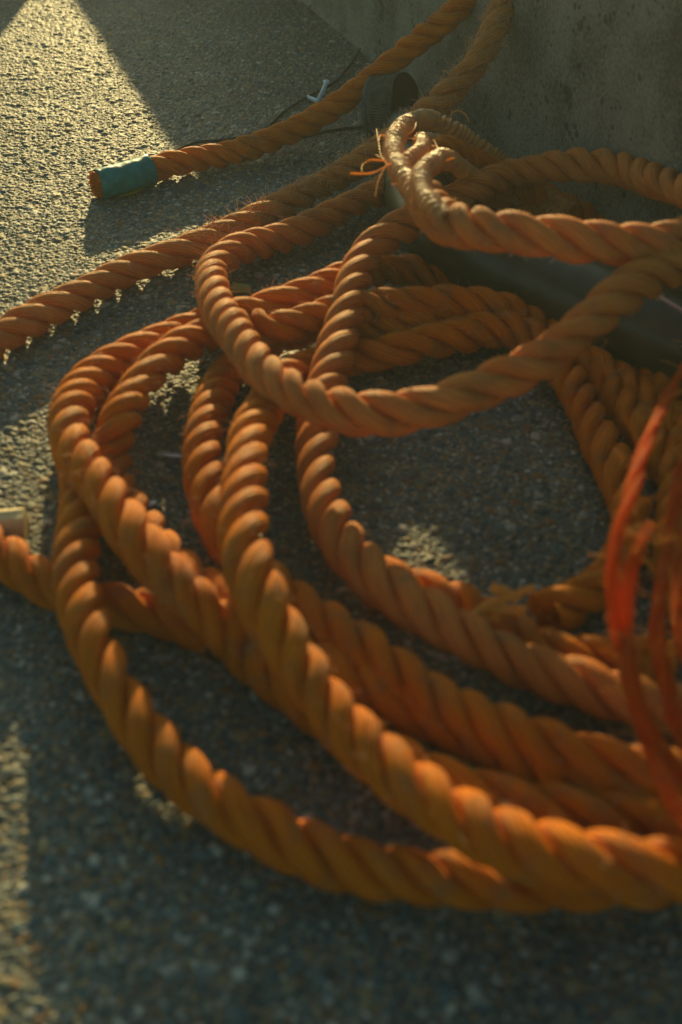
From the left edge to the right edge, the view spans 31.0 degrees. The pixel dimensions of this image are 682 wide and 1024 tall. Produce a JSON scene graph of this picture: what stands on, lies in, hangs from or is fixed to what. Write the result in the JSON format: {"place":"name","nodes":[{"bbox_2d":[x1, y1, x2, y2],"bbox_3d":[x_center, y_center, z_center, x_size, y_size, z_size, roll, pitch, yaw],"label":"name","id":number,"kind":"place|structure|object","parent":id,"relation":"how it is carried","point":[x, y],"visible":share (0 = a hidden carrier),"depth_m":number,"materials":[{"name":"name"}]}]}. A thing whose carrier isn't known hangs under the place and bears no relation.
{"place":"outdoors","nodes":[
{"label":"outdoors","id":0,"kind":"place"},
{"bbox_2d":[0,0,681,1023],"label":"ground","id":1,"kind":"structure","parent":0,"point":[130,892],"depth_m":0.66,"materials":[{"name":"grey asphalt"}]},
{"bbox_2d":[0,506,29,539],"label":"wood plug","id":2,"kind":"object","parent":1,"relation":"on","point":[14,521],"visible":0.94,"depth_m":0.69,"materials":[{"name":"beige wood"}]},
{"bbox_2d":[0,526,206,653],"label":"rope","id":3,"kind":"object","parent":1,"relation":"on","point":[28,577],"visible":0.63,"depth_m":0.64,"materials":[{"name":"orange fabric"}]},
{"bbox_2d":[119,188,143,197],"bbox_3d":[-0.184,-0.281,1.080,0.025,0.003,0.011,-28,46,-31],"label":"leaf","id":4,"kind":"object","parent":1,"relation":"on","point":[131,192],"visible":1,"depth_m":1.08,"materials":[{"name":"yellow"}]},
{"bbox_2d":[148,500,156,506],"bbox_3d":[-0.114,-0.004,0.724,0.012,0.002,0.004,-21,43,-25],"label":"paper scrap","id":5,"kind":"object","parent":1,"relation":"on","point":[153,502],"visible":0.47,"depth_m":0.72,"materials":[{"name":"white paper"}]},
{"bbox_2d":[164,454,180,456],"bbox_3d":[-0.103,-0.035,0.765,0.014,0.001,0.004,5,38,6],"label":"paper scrap","id":6,"kind":"object","parent":1,"relation":"on","point":[174,455],"visible":0.86,"depth_m":0.76,"materials":[{"name":"white paper"}]},
{"bbox_2d":[231,282,250,293],"bbox_3d":[-0.076,-0.171,0.935,0.014,0.008,0.009,11,39,14],"label":"plastic scrap","id":7,"kind":"object","parent":1,"relation":"on","point":[241,287],"visible":0.97,"depth_m":0.93,"materials":[{"name":"yellow"}]},
{"bbox_2d":[0,0,516,358],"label":"rope","id":8,"kind":"object","parent":1,"relation":"on","point":[36,316],"visible":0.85,"depth_m":1.00,"materials":[{"name":"brown fabric"}]},
{"bbox_2d":[254,272,264,281],"bbox_3d":[-0.064,-0.183,0.955,0.008,0.007,0.008,0,38,0],"label":"pebble","id":9,"kind":"object","parent":1,"relation":"on","point":[259,276],"visible":1,"depth_m":0.95,"materials":[{"name":"stone"}]},
{"bbox_2d":[175,48,360,149],"bbox_3d":[-0.051,-0.425,1.266,0.044,0.005,0.350,20,42,24],"label":"cord","id":10,"kind":"object","parent":1,"relation":"on","point":[287,108],"visible":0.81,"depth_m":1.24,"materials":[{"name":"black rubber"}]},
{"bbox_2d":[307,79,329,102],"bbox_3d":[-0.025,-0.436,1.272,0.018,0.015,0.035,12,40,15],"label":"cable tie","id":11,"kind":"object","parent":10,"relation":"attached to","point":[326,82],"visible":0.98,"depth_m":1.27,"materials":[{"name":"white plastic"}]},
{"bbox_2d":[87,0,475,199],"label":"rope","id":12,"kind":"object","parent":1,"relation":"on","point":[145,171],"visible":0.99,"depth_m":1.12,"materials":[{"name":"brown fabric"}]},
{"bbox_2d":[302,126,363,138],"bbox_3d":[-0.014,-0.369,1.196,0.102,0.005,0.010,-13,40,-16],"label":"cord","id":13,"kind":"object","parent":1,"relation":"on","point":[338,129],"visible":0.52,"depth_m":1.20,"materials":[{"name":"black rubber"}]},
{"bbox_2d":[40,250,681,839],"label":"rope","id":14,"kind":"object","parent":1,"relation":"on","point":[160,570],"visible":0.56,"depth_m":0.61,"materials":[{"name":"brown fabric"}]},
{"bbox_2d":[50,361,681,913],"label":"rope","id":15,"kind":"object","parent":1,"relation":"on","point":[228,809],"visible":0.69,"depth_m":0.52,"materials":[{"name":"orange fabric"}]},
{"bbox_2d":[91,277,680,803],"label":"rope","id":16,"kind":"object","parent":1,"relation":"on","point":[171,351],"visible":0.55,"depth_m":0.75,"materials":[{"name":"brown fabric"}]},
{"bbox_2d":[178,293,681,795],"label":"rope","id":17,"kind":"object","parent":1,"relation":"on","point":[500,727],"visible":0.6,"depth_m":0.60,"materials":[{"name":"brown fabric"}]},
{"bbox_2d":[190,171,681,436],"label":"rope","id":18,"kind":"object","parent":1,"relation":"on","point":[607,302],"visible":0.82,"depth_m":0.69,"materials":[{"name":"brown fabric"}]},
{"bbox_2d":[211,310,681,908],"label":"rope","id":19,"kind":"object","parent":1,"relation":"on","point":[505,842],"visible":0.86,"depth_m":0.56,"materials":[{"name":"brown fabric"}]},
{"bbox_2d":[295,108,681,732],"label":"rope","id":20,"kind":"object","parent":1,"relation":"on","point":[569,228],"visible":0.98,"depth_m":0.71,"materials":[{"name":"brown fabric"}]},
{"bbox_2d":[301,0,681,288],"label":"concrete wall","id":21,"kind":"structure","parent":1,"relation":"on","point":[590,76],"depth_m":0.99,"materials":[{"name":"grey concrete"}]},
{"bbox_2d":[361,72,681,386],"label":"hose","id":22,"kind":"object","parent":1,"relation":"on","point":[646,333],"visible":0.57,"depth_m":0.85,"materials":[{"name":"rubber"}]},
{"bbox_2d":[656,292,681,312],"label":"cable tie","id":23,"kind":"object","parent":22,"relation":"on","point":[667,301],"visible":0.8,"depth_m":0.77,"materials":[{"name":"white plastic"}]},
{"bbox_2d":[384,555,677,683],"bbox_3d":[0.087,0.059,0.628,0.168,0.027,0.041,16,41,19],"label":"rope","id":24,"kind":"object","parent":1,"relation":"on","point":[467,596],"visible":0.32,"depth_m":0.61,"materials":[{"name":"orange fabric"}]},
{"bbox_2d":[635,368,681,628],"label":"rope","id":25,"kind":"object","parent":1,"relation":"on","point":[661,498],"visible":0.36,"depth_m":0.71,"materials":[{"name":"orange fabric"}]},
{"bbox_2d":[588,339,681,828],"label":"strand bundle","id":26,"kind":"object","parent":25,"relation":"on","point":[664,763],"visible":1,"depth_m":0.53,"materials":[{"name":"orange fabric"}]}
]}

